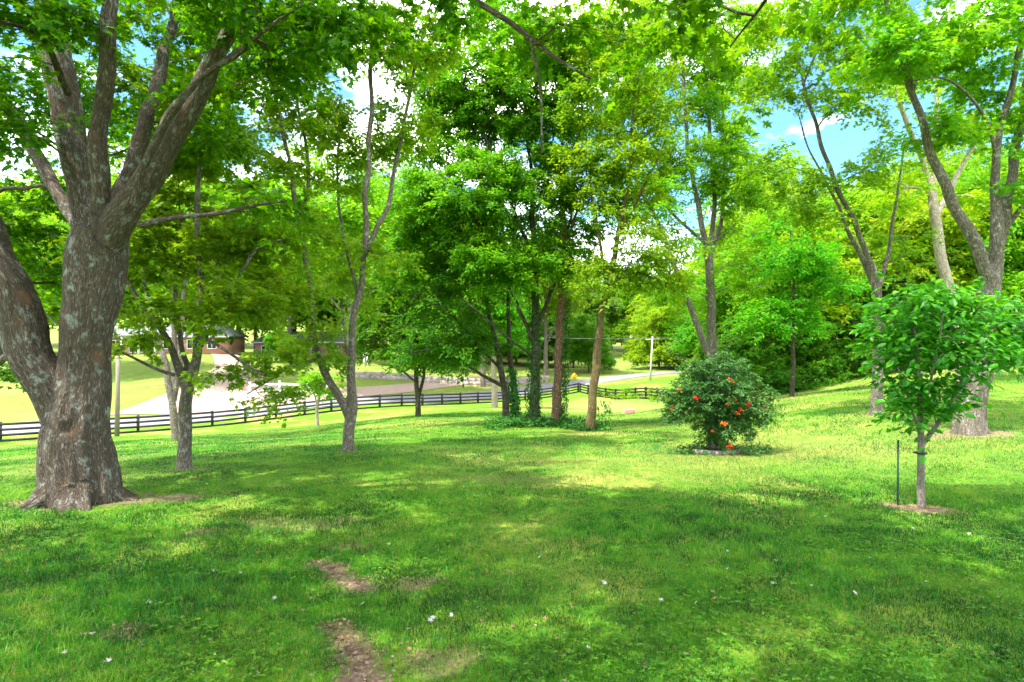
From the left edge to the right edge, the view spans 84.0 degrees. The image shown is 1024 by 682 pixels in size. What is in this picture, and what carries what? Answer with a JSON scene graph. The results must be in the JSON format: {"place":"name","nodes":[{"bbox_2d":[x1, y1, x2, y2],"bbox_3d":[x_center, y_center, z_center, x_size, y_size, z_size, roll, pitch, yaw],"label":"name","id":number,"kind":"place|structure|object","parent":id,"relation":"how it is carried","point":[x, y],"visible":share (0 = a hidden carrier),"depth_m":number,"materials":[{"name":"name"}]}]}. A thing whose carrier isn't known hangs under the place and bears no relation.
{"place":"outdoors","nodes":[
{"label":"outdoors","id":0,"kind":"place"},
{"bbox_2d":[110,354,295,414],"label":"driveway","id":1,"kind":"structure","parent":0,"point":[217,396],"depth_m":59.04,"materials":[{"name":"grey concrete"}]},
{"bbox_2d":[2,370,686,433],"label":"fence","id":2,"kind":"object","parent":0,"point":[601,379],"depth_m":64.90,"materials":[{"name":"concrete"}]},
{"bbox_2d":[286,376,479,404],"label":"driveway","id":3,"kind":"structure","parent":0,"point":[385,389],"depth_m":73.61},
{"bbox_2d":[0,313,1023,681],"bbox_3d":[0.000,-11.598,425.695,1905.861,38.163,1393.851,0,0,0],"label":"ground","id":4,"kind":"structure","parent":0,"point":[140,383],"depth_m":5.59,"materials":[{"name":"green plant"}]},
{"bbox_2d":[1,168,61,322],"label":"tree","id":5,"kind":"object","parent":4,"relation":"on","point":[33,177],"visible":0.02,"depth_m":150.55,"materials":[{"name":"green plant"}]},
{"bbox_2d":[0,172,66,332],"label":"tree","id":6,"kind":"object","parent":4,"relation":"on","point":[3,195],"visible":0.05,"depth_m":108.25,"materials":[{"name":"green plant"}]},
{"bbox_2d":[13,189,155,326],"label":"tree","id":7,"kind":"object","parent":4,"relation":"on","point":[58,247],"visible":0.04,"depth_m":68.87,"materials":[{"name":"green plant"}]},
{"bbox_2d":[42,209,130,330],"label":"tree","id":8,"kind":"object","parent":4,"relation":"on","point":[52,327],"visible":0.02,"depth_m":110.00,"materials":[{"name":"green plant"}]},
{"bbox_2d":[114,354,119,436],"bbox_3d":[-28.082,3.813,40.500,0.407,6.552,0.315,0,0,0],"label":"wooden pole","id":9,"kind":"object","parent":4,"relation":"on","point":[117,408],"visible":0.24,"depth_m":40.39,"materials":[{"name":"brown wood"}]},
{"bbox_2d":[51,279,195,325],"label":"tree","id":10,"kind":"object","parent":4,"relation":"on","point":[141,311],"visible":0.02,"depth_m":109.69,"materials":[{"name":"green plant"}]},
{"bbox_2d":[37,92,256,439],"bbox_3d":[-15.496,-3.183,24.647,8.968,15.090,6.443,0,0,0],"label":"maple tree","id":11,"kind":"object","parent":4,"relation":"on","point":[172,393],"visible":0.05,"depth_m":23.91,"materials":[{"name":"green plant"}]},
{"bbox_2d":[119,175,229,324],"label":"tree","id":12,"kind":"object","parent":4,"relation":"on","point":[137,310],"visible":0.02,"depth_m":113.85,"materials":[{"name":"green plant"}]},
{"bbox_2d":[112,324,248,353],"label":"brick house","id":13,"kind":"structure","parent":4,"relation":"on","point":[238,344],"depth_m":98.04,"materials":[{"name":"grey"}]},
{"bbox_2d":[41,0,320,469],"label":"maple tree","id":14,"kind":"object","parent":4,"relation":"on","point":[228,243],"visible":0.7,"depth_m":8.92,"materials":[{"name":"green plant"}]},
{"bbox_2d":[128,182,258,386],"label":"tree","id":15,"kind":"object","parent":4,"relation":"on","point":[190,292],"visible":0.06,"depth_m":65.67,"materials":[{"name":"green plant"}]},
{"bbox_2d":[185,178,287,338],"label":"tree","id":16,"kind":"object","parent":4,"relation":"on","point":[241,305],"visible":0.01,"depth_m":108.47,"materials":[{"name":"green plant"}]},
{"bbox_2d":[262,330,290,361],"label":"tree","id":17,"kind":"object","parent":4,"relation":"on","point":[267,337],"visible":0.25,"depth_m":86.49,"materials":[{"name":"green plant"}]},
{"bbox_2d":[220,180,347,359],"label":"tree","id":18,"kind":"object","parent":4,"relation":"on","point":[298,281],"visible":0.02,"depth_m":90.47,"materials":[{"name":"green plant"}]},
{"bbox_2d":[234,281,337,346],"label":"tree","id":19,"kind":"object","parent":4,"relation":"on","point":[319,315],"visible":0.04,"depth_m":124.16,"materials":[{"name":"green plant"}]},
{"bbox_2d":[273,334,299,364],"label":"tree","id":20,"kind":"object","parent":4,"relation":"on","point":[284,340],"visible":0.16,"depth_m":82.83,"materials":[{"name":"green plant"}]},
{"bbox_2d":[249,381,327,391],"bbox_3d":[-24.504,5.379,63.862,9.132,1.907,0.532,0,0,-27],"label":"rail fence","id":21,"kind":"object","parent":4,"relation":"on","point":[279,383],"visible":0.38,"depth_m":62.97,"materials":[{"name":"white paint"}]},
{"bbox_2d":[0,383,578,441],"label":"board fence","id":22,"kind":"object","parent":4,"relation":"on","point":[245,418],"visible":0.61,"depth_m":49.56,"materials":[{"name":"black paint"}]},
{"bbox_2d":[242,184,338,335],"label":"tree","id":23,"kind":"object","parent":4,"relation":"on","point":[289,330],"visible":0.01,"depth_m":109.47,"materials":[{"name":"green plant"}]},
{"bbox_2d":[251,327,366,357],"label":"brick house","id":24,"kind":"structure","parent":4,"relation":"on","point":[259,345],"depth_m":116.34,"materials":[{"name":"grey"}]},
{"bbox_2d":[295,371,346,425],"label":"young tree","id":25,"kind":"object","parent":4,"relation":"on","point":[316,376],"visible":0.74,"depth_m":36.63,"materials":[{"name":"green plant"}]},
{"bbox_2d":[0,0,650,512],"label":"maple tree","id":26,"kind":"object","parent":4,"relation":"on","point":[68,388],"visible":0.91,"depth_m":6.52,"materials":[{"name":"green plant"}]},
{"bbox_2d":[296,264,378,342],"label":"tree","id":27,"kind":"object","parent":4,"relation":"on","point":[330,313],"visible":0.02,"depth_m":127.76,"materials":[{"name":"green plant"}]},
{"bbox_2d":[214,0,468,451],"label":"maple tree","id":28,"kind":"object","parent":4,"relation":"on","point":[336,120],"visible":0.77,"depth_m":11.45,"materials":[{"name":"green plant"}]},
{"bbox_2d":[256,134,452,381],"bbox_3d":[-20.283,-8.761,69.392,27.258,30.860,23.416,0,0,24],"label":"tree","id":29,"kind":"object","parent":4,"relation":"on","point":[352,215],"visible":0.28,"depth_m":62.25,"materials":[{"name":"green plant"}]},
{"bbox_2d":[324,296,396,357],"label":"tree","id":30,"kind":"object","parent":4,"relation":"on","point":[344,305],"depth_m":123.00,"materials":[{"name":"green plant"}]},
{"bbox_2d":[344,173,423,354],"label":"tree","id":31,"kind":"object","parent":4,"relation":"on","point":[393,233],"depth_m":96.26,"materials":[{"name":"green plant"}]},
{"bbox_2d":[335,200,494,416],"bbox_3d":[-5.202,-1.931,29.683,9.006,12.195,6.578,0,0,0],"label":"shade tree","id":32,"kind":"object","parent":4,"relation":"on","point":[365,330],"visible":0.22,"depth_m":29.09,"materials":[{"name":"green plant"}]},
{"bbox_2d":[355,372,548,384],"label":"stone wall","id":33,"kind":"structure","parent":4,"relation":"on","point":[396,376],"depth_m":83.10,"materials":[{"name":"grey stone"}]},
{"bbox_2d":[377,159,557,416],"bbox_3d":[-1.253,-1.843,20.890,7.071,10.233,4.353,0,0,-24],"label":"ivy tree","id":34,"kind":"object","parent":4,"relation":"on","point":[469,340],"visible":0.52,"depth_m":20.20,"materials":[{"name":"green plant"}]},
{"bbox_2d":[505,367,522,417],"bbox_3d":[0.102,2.128,21.207,0.724,2.325,0.566,0,0,0],"label":"climbing ivy","id":35,"kind":"object","parent":34,"relation":"attached to","point":[514,374],"visible":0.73,"depth_m":21.07,"materials":[{"name":"green plant"}]},
{"bbox_2d":[356,0,611,417],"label":"ivy tree","id":36,"kind":"object","parent":4,"relation":"on","point":[475,114],"visible":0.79,"depth_m":18.95,"materials":[{"name":"green plant"}]},
{"bbox_2d":[524,292,542,418],"bbox_3d":[0.765,0.653,19.978,0.706,4.896,0.705,0,0,0],"label":"climbing ivy","id":37,"kind":"object","parent":36,"relation":"attached to","point":[531,371],"visible":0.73,"depth_m":19.84,"materials":[{"name":"green plant"}]},
{"bbox_2d":[422,223,546,386],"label":"tree","id":38,"kind":"object","parent":4,"relation":"on","point":[482,382],"visible":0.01,"depth_m":83.68,"materials":[{"name":"green plant"}]},
{"bbox_2d":[435,274,543,407],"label":"maple tree","id":39,"kind":"object","parent":4,"relation":"on","point":[516,322],"visible":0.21,"depth_m":44.53,"materials":[{"name":"green plant"}]},
{"bbox_2d":[0,424,1023,681],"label":"clover","id":40,"kind":"object","parent":4,"relation":"on","point":[668,640],"visible":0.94,"depth_m":3.66,"materials":[{"name":"green plant"}]},
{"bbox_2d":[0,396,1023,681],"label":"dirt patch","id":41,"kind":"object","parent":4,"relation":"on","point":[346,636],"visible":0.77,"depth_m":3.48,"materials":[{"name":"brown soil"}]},
{"bbox_2d":[501,318,530,365],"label":"tree","id":42,"kind":"object","parent":4,"relation":"on","point":[515,356],"depth_m":119.55,"materials":[{"name":"green plant"}]},
{"bbox_2d":[517,309,555,363],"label":"tree","id":43,"kind":"object","parent":4,"relation":"on","point":[550,350],"visible":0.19,"depth_m":115.23,"materials":[{"name":"green plant"}]},
{"bbox_2d":[480,413,605,431],"bbox_3d":[1.047,2.807,19.237,4.299,0.891,3.955,0,0,0],"label":"ground ivy","id":44,"kind":"object","parent":4,"relation":"on","point":[503,421],"visible":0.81,"depth_m":18.62,"materials":[{"name":"green plant"}]},
{"bbox_2d":[541,299,578,363],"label":"tree","id":45,"kind":"object","parent":4,"relation":"on","point":[551,324],"visible":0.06,"depth_m":119.26,"materials":[{"name":"green plant"}]},
{"bbox_2d":[523,229,612,375],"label":"tree","id":46,"kind":"object","parent":4,"relation":"on","point":[552,306],"visible":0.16,"depth_m":99.70,"materials":[{"name":"green plant"}]},
{"bbox_2d":[548,312,595,367],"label":"tree","id":47,"kind":"object","parent":4,"relation":"on","point":[554,337],"visible":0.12,"depth_m":116.27,"materials":[{"name":"green plant"}]},
{"bbox_2d":[506,21,647,420],"bbox_3d":[1.909,-3.753,19.393,4.465,13.729,4.140,0,0,-32],"label":"ivy tree","id":48,"kind":"object","parent":4,"relation":"on","point":[558,364],"visible":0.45,"depth_m":18.90,"materials":[{"name":"green plant"}]},
{"bbox_2d":[551,299,571,420],"bbox_3d":[1.696,0.746,19.493,0.737,4.406,0.803,0,0,0],"label":"climbing ivy","id":49,"kind":"object","parent":48,"relation":"attached to","point":[564,370],"visible":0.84,"depth_m":19.43,"materials":[{"name":"green plant"}]},
{"bbox_2d":[566,311,616,372],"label":"tree","id":50,"kind":"object","parent":4,"relation":"on","point":[584,353],"visible":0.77,"depth_m":103.45,"materials":[{"name":"green plant"}]},
{"bbox_2d":[566,280,623,336],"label":"tree","id":51,"kind":"object","parent":4,"relation":"on","point":[614,303],"visible":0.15,"depth_m":146.13,"materials":[{"name":"green plant"}]},
{"bbox_2d":[589,334,616,366],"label":"tree","id":52,"kind":"object","parent":4,"relation":"on","point":[607,349],"visible":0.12,"depth_m":110.64,"materials":[{"name":"green plant"}]},
{"bbox_2d":[589,267,635,349],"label":"tree","id":53,"kind":"object","parent":4,"relation":"on","point":[609,319],"visible":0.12,"depth_m":171.10,"materials":[{"name":"green plant"}]},
{"bbox_2d":[527,0,708,430],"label":"leaning tree","id":54,"kind":"object","parent":4,"relation":"on","point":[610,270],"visible":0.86,"depth_m":17.56,"materials":[{"name":"green plant"}]},
{"bbox_2d":[597,400,613,430],"bbox_3d":[2.876,2.425,17.897,0.600,1.085,0.900,0,0,0],"label":"climbing ivy","id":55,"kind":"object","parent":54,"relation":"attached to","point":[604,418],"visible":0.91,"depth_m":17.88,"materials":[{"name":"green plant"}]},
{"bbox_2d":[579,383,669,400],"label":"board fence","id":56,"kind":"object","parent":4,"relation":"on","point":[635,391],"visible":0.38,"depth_m":66.70,"materials":[{"name":"black paint"}]},
{"bbox_2d":[548,0,720,380],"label":"leaning tree","id":57,"kind":"object","parent":4,"relation":"on","point":[664,183],"visible":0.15,"depth_m":23.87,"materials":[{"name":"green plant"}]},
{"bbox_2d":[597,386,675,402],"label":"weeds","id":58,"kind":"object","parent":4,"relation":"on","point":[633,396],"visible":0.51,"depth_m":64.36,"materials":[{"name":"green plant"}]},
{"bbox_2d":[622,293,655,353],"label":"tree","id":59,"kind":"object","parent":4,"relation":"on","point":[636,305],"visible":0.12,"depth_m":148.30,"materials":[{"name":"green plant"}]},
{"bbox_2d":[606,260,672,347],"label":"tree","id":60,"kind":"object","parent":4,"relation":"on","point":[619,331],"visible":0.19,"depth_m":165.85,"materials":[{"name":"green plant"}]},
{"bbox_2d":[619,298,676,368],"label":"tree","id":61,"kind":"object","parent":4,"relation":"on","point":[652,322],"visible":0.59,"depth_m":110.06,"materials":[{"name":"green plant"}]},
{"bbox_2d":[646,336,653,379],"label":"utility pole","id":62,"kind":"object","parent":4,"relation":"on","point":[652,339],"visible":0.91,"depth_m":85.90,"materials":[{"name":"wood"}]},
{"bbox_2d":[652,302,695,367],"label":"tree","id":63,"kind":"object","parent":4,"relation":"on","point":[667,357],"visible":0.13,"depth_m":105.84,"materials":[{"name":"green plant"}]},
{"bbox_2d":[664,315,694,359],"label":"tree","id":64,"kind":"object","parent":4,"relation":"on","point":[684,356],"visible":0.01,"depth_m":99.78,"materials":[{"name":"green plant"}]},
{"bbox_2d":[667,256,702,326],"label":"tree","id":65,"kind":"object","parent":4,"relation":"on","point":[686,264],"visible":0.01,"depth_m":77.89,"materials":[{"name":"green plant"}]},
{"bbox_2d":[580,0,802,378],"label":"maple tree","id":66,"kind":"object","parent":4,"relation":"on","point":[724,149],"visible":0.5,"depth_m":26.48,"materials":[{"name":"green plant"}]},
{"bbox_2d":[678,343,704,383],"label":"tree","id":67,"kind":"object","parent":4,"relation":"on","point":[689,362],"visible":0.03,"depth_m":44.37,"materials":[{"name":"green plant"}]},
{"bbox_2d":[662,245,733,355],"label":"tree","id":68,"kind":"object","parent":4,"relation":"on","point":[686,335],"visible":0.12,"depth_m":50.04,"materials":[{"name":"green plant"}]},
{"bbox_2d":[538,0,871,137],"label":"maple tree","id":69,"kind":"object","parent":4,"relation":"on","point":[682,11],"visible":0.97,"depth_m":5.71,"materials":[{"name":"green plant"}]},
{"bbox_2d":[641,441,779,455],"bbox_3d":[3.911,2.138,11.245,2.812,0.337,1.248,0,0,-11],"label":"ground ivy","id":70,"kind":"object","parent":4,"relation":"on","point":[760,448],"visible":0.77,"depth_m":11.21,"materials":[{"name":"green plant"}]},
{"bbox_2d":[683,218,737,328],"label":"tree","id":71,"kind":"object","parent":4,"relation":"on","point":[692,268],"visible":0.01,"depth_m":73.59,"materials":[{"name":"green plant"}]},
{"bbox_2d":[692,449,739,455],"bbox_3d":[4.082,2.191,11.184,0.982,0.120,0.402,0,0,-10],"label":"stone edging","id":72,"kind":"object","parent":4,"relation":"on","point":[713,452],"visible":0.63,"depth_m":11.05,"materials":[{"name":"grey stone"}]},
{"bbox_2d":[655,346,787,452],"bbox_3d":[4.092,1.215,11.230,2.248,2.251,2.034,0,0,-41],"label":"bush","id":73,"kind":"object","parent":4,"relation":"on","point":[717,402],"visible":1,"depth_m":11.11,"materials":[{"name":"green plant"}]},
{"bbox_2d":[686,318,760,384],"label":"tree","id":74,"kind":"object","parent":4,"relation":"on","point":[698,352],"visible":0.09,"depth_m":37.59,"materials":[{"name":"green plant"}]},
{"bbox_2d":[705,320,766,378],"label":"tree","id":75,"kind":"object","parent":4,"relation":"on","point":[735,346],"visible":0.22,"depth_m":33.60,"materials":[{"name":"green plant"}]},
{"bbox_2d":[686,248,790,355],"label":"tree","id":76,"kind":"object","parent":4,"relation":"on","point":[721,303],"visible":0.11,"depth_m":39.42,"materials":[{"name":"green plant"}]},
{"bbox_2d":[675,166,816,314],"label":"tree","id":77,"kind":"object","parent":4,"relation":"on","point":[703,208],"visible":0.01,"depth_m":70.31,"materials":[{"name":"green plant"}]},
{"bbox_2d":[692,174,808,322],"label":"tree","id":78,"kind":"object","parent":4,"relation":"on","point":[738,225],"visible":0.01,"depth_m":47.39,"materials":[{"name":"green plant"}]},
{"bbox_2d":[729,334,795,393],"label":"tree","id":79,"kind":"object","parent":4,"relation":"on","point":[762,358],"visible":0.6,"depth_m":30.90,"materials":[{"name":"green plant"}]},
{"bbox_2d":[715,196,827,391],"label":"tree","id":80,"kind":"object","parent":4,"relation":"on","point":[760,220],"visible":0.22,"depth_m":34.84,"materials":[{"name":"green plant"}]},
{"bbox_2d":[716,137,827,252],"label":"tree","id":81,"kind":"object","parent":4,"relation":"on","point":[791,171],"visible":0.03,"depth_m":60.80,"materials":[{"name":"green plant"}]},
{"bbox_2d":[740,304,817,385],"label":"tree","id":82,"kind":"object","parent":4,"relation":"on","point":[799,348],"visible":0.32,"depth_m":31.40,"materials":[{"name":"green plant"}]},
{"bbox_2d":[720,217,886,396],"bbox_3d":[11.687,-1.287,23.815,6.086,7.670,4.676,0,0,-26],"label":"edge tree","id":83,"kind":"object","parent":4,"relation":"on","point":[772,309],"visible":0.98,"depth_m":23.48,"materials":[{"name":"green plant"}]},
{"bbox_2d":[777,319,853,380],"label":"tree","id":84,"kind":"object","parent":4,"relation":"on","point":[817,349],"visible":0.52,"depth_m":31.10,"materials":[{"name":"green plant"}]},
{"bbox_2d":[736,210,899,378],"bbox_3d":[18.121,-2.553,34.657,7.854,11.255,8.435,0,0,-20],"label":"tree","id":85,"kind":"object","parent":4,"relation":"on","point":[851,264],"visible":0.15,"depth_m":32.49,"materials":[{"name":"green plant"}]},
{"bbox_2d":[788,175,869,225],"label":"tree","id":86,"kind":"object","parent":4,"relation":"on","point":[818,197],"visible":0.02,"depth_m":46.35,"materials":[{"name":"green plant"}]},
{"bbox_2d":[785,286,884,372],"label":"tree","id":87,"kind":"object","parent":4,"relation":"on","point":[858,317],"visible":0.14,"depth_m":31.71,"materials":[{"name":"green plant"}]},
{"bbox_2d":[720,0,952,415],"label":"maple tree","id":88,"kind":"object","parent":4,"relation":"on","point":[796,62],"visible":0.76,"depth_m":14.39,"materials":[{"name":"green plant"}]},
{"bbox_2d":[776,183,924,369],"bbox_3d":[22.419,-3.808,38.111,10.802,13.512,11.239,0,0,3],"label":"tree","id":89,"kind":"object","parent":4,"relation":"on","point":[829,202],"visible":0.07,"depth_m":35.37,"materials":[{"name":"green plant"}]},
{"bbox_2d":[829,307,887,377],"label":"tree","id":90,"kind":"object","parent":4,"relation":"on","point":[845,334],"visible":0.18,"depth_m":31.61,"materials":[{"name":"green plant"}]},
{"bbox_2d":[721,341,1023,395],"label":"undergrowth","id":91,"kind":"object","parent":4,"relation":"on","point":[813,372],"visible":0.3,"depth_m":29.92,"materials":[{"name":"green plant"}]},
{"bbox_2d":[840,283,909,374],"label":"tree","id":92,"kind":"object","parent":4,"relation":"on","point":[886,292],"visible":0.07,"depth_m":32.65,"materials":[{"name":"green plant"}]},
{"bbox_2d":[820,164,933,295],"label":"tree","id":93,"kind":"object","parent":4,"relation":"on","point":[868,222],"visible":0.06,"depth_m":34.08,"materials":[{"name":"green plant"}]},
{"bbox_2d":[897,440,898,505],"bbox_3d":[4.514,1.646,6.649,0.028,0.975,0.026,0,0,-30],"label":"garden stake","id":94,"kind":"object","parent":4,"relation":"on","point":[898,472],"visible":0.83,"depth_m":6.64,"materials":[{"name":"green metal"}]},
{"bbox_2d":[780,0,1023,435],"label":"maple tree","id":95,"kind":"object","parent":4,"relation":"on","point":[909,57],"visible":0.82,"depth_m":11.08,"materials":[{"name":"green plant"}]},
{"bbox_2d":[886,305,930,365],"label":"tree","id":96,"kind":"object","parent":4,"relation":"on","point":[917,331],"visible":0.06,"depth_m":31.64,"materials":[{"name":"green plant"}]},
{"bbox_2d":[886,277,969,350],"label":"tree","id":97,"kind":"object","parent":4,"relation":"on","point":[930,286],"visible":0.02,"depth_m":31.48,"materials":[{"name":"green plant"}]},
{"bbox_2d":[834,0,1023,380],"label":"pale tree","id":98,"kind":"object","parent":4,"relation":"on","point":[926,179],"visible":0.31,"depth_m":19.87,"materials":[{"name":"green plant"}]},
{"bbox_2d":[839,271,1023,507],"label":"sapling","id":99,"kind":"object","parent":4,"relation":"on","point":[947,308],"visible":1,"depth_m":6.42,"materials":[{"name":"green plant"}]},
{"bbox_2d":[867,178,1003,369],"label":"tree","id":100,"kind":"object","parent":4,"relation":"on","point":[917,219],"visible":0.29,"depth_m":31.87,"materials":[{"name":"green plant"}]},
{"bbox_2d":[890,143,988,195],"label":"tree","id":101,"kind":"object","parent":4,"relation":"on","point":[906,156],"visible":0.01,"depth_m":49.51,"materials":[{"name":"green plant"}]},
{"bbox_2d":[871,154,1023,280],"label":"tree","id":102,"kind":"object","parent":4,"relation":"on","point":[949,172],"visible":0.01,"depth_m":36.21,"materials":[{"name":"green plant"}]},
{"bbox_2d":[926,139,1023,327],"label":"tree","id":103,"kind":"object","parent":4,"relation":"on","point":[1011,250],"visible":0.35,"depth_m":31.83,"materials":[{"name":"green plant"}]},
{"bbox_2d":[957,279,1023,344],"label":"tree","id":104,"kind":"object","parent":4,"relation":"on","point":[1004,282],"visible":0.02,"depth_m":29.73,"materials":[{"name":"green plant"}]},
{"bbox_2d":[982,162,1023,275],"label":"tree","id":105,"kind":"object","parent":4,"relation":"on","point":[988,218],"visible":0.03,"depth_m":32.40,"materials":[{"name":"green plant"}]},
{"bbox_2d":[0,0,1023,281],"label":"sky","id":106,"kind":"structure","parent":0,"point":[839,146],"materials":[{"name":"blue"}]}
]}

